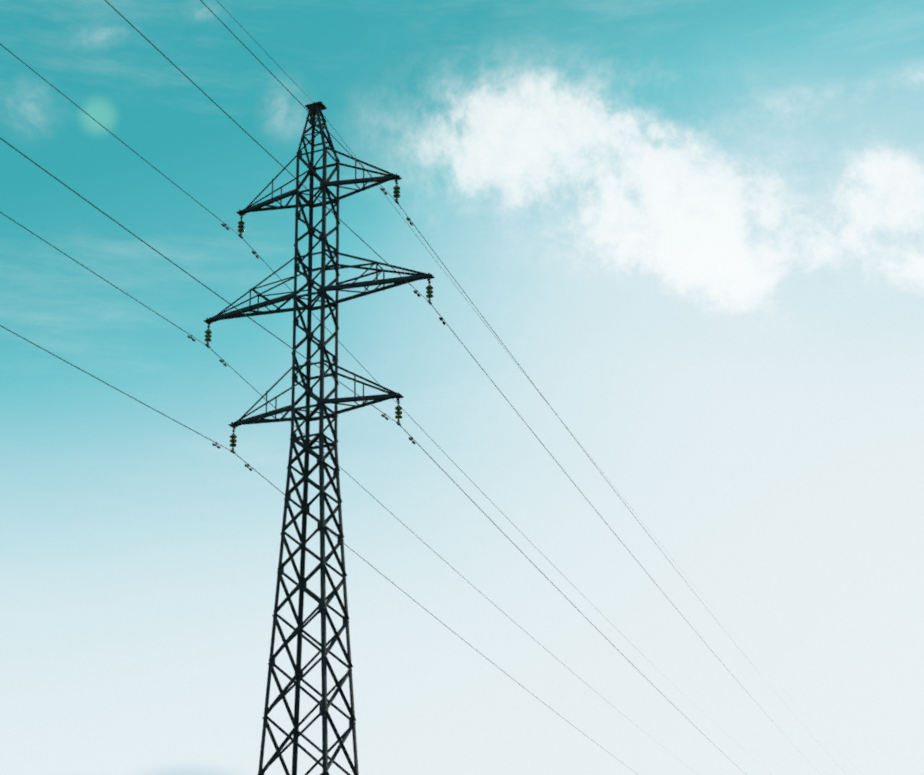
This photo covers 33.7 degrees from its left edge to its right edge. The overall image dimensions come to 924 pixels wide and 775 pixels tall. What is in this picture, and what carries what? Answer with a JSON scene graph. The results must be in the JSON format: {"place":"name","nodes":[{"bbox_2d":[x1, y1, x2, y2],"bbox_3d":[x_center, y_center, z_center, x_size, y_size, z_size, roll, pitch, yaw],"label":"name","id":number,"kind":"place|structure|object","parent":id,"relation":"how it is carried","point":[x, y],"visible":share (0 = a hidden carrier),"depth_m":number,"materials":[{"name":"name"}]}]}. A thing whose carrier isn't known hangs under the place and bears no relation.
{"place":"outdoors","nodes":[
{"label":"outdoors","id":0,"kind":"place"},
{"bbox_2d":[0,0,923,774],"label":"sky","id":1,"kind":"structure","parent":0,"point":[695,228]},
{"label":"ground","id":2,"kind":"structure","parent":0,"visible":0},
{"bbox_2d":[204,101,434,774],"bbox_3d":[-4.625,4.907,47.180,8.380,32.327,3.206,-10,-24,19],"label":"pylon","id":3,"kind":"object","parent":2,"relation":"on","point":[315,109],"visible":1,"depth_m":48.58,"materials":[{"name":"metal"}]},
{"bbox_2d":[0,0,838,774],"bbox_3d":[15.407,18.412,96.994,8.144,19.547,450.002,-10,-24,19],"label":"conductors","id":4,"kind":"object","parent":3,"relation":"attached to","point":[326,328],"visible":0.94,"depth_m":48.39,"materials":[{"name":"metal"}]},
{"bbox_2d":[187,178,445,470],"bbox_3d":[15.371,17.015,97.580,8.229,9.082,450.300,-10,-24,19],"label":"insulator fittings","id":5,"kind":"object","parent":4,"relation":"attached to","point":[225,365],"visible":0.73,"depth_m":49.77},
{"bbox_2d":[204,186,432,446],"bbox_3d":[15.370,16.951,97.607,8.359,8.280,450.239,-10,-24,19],"label":"insulator discs","id":6,"kind":"object","parent":5,"relation":"on","point":[241,230],"visible":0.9,"depth_m":50.63,"materials":[{"name":"brown glass"}]}
]}

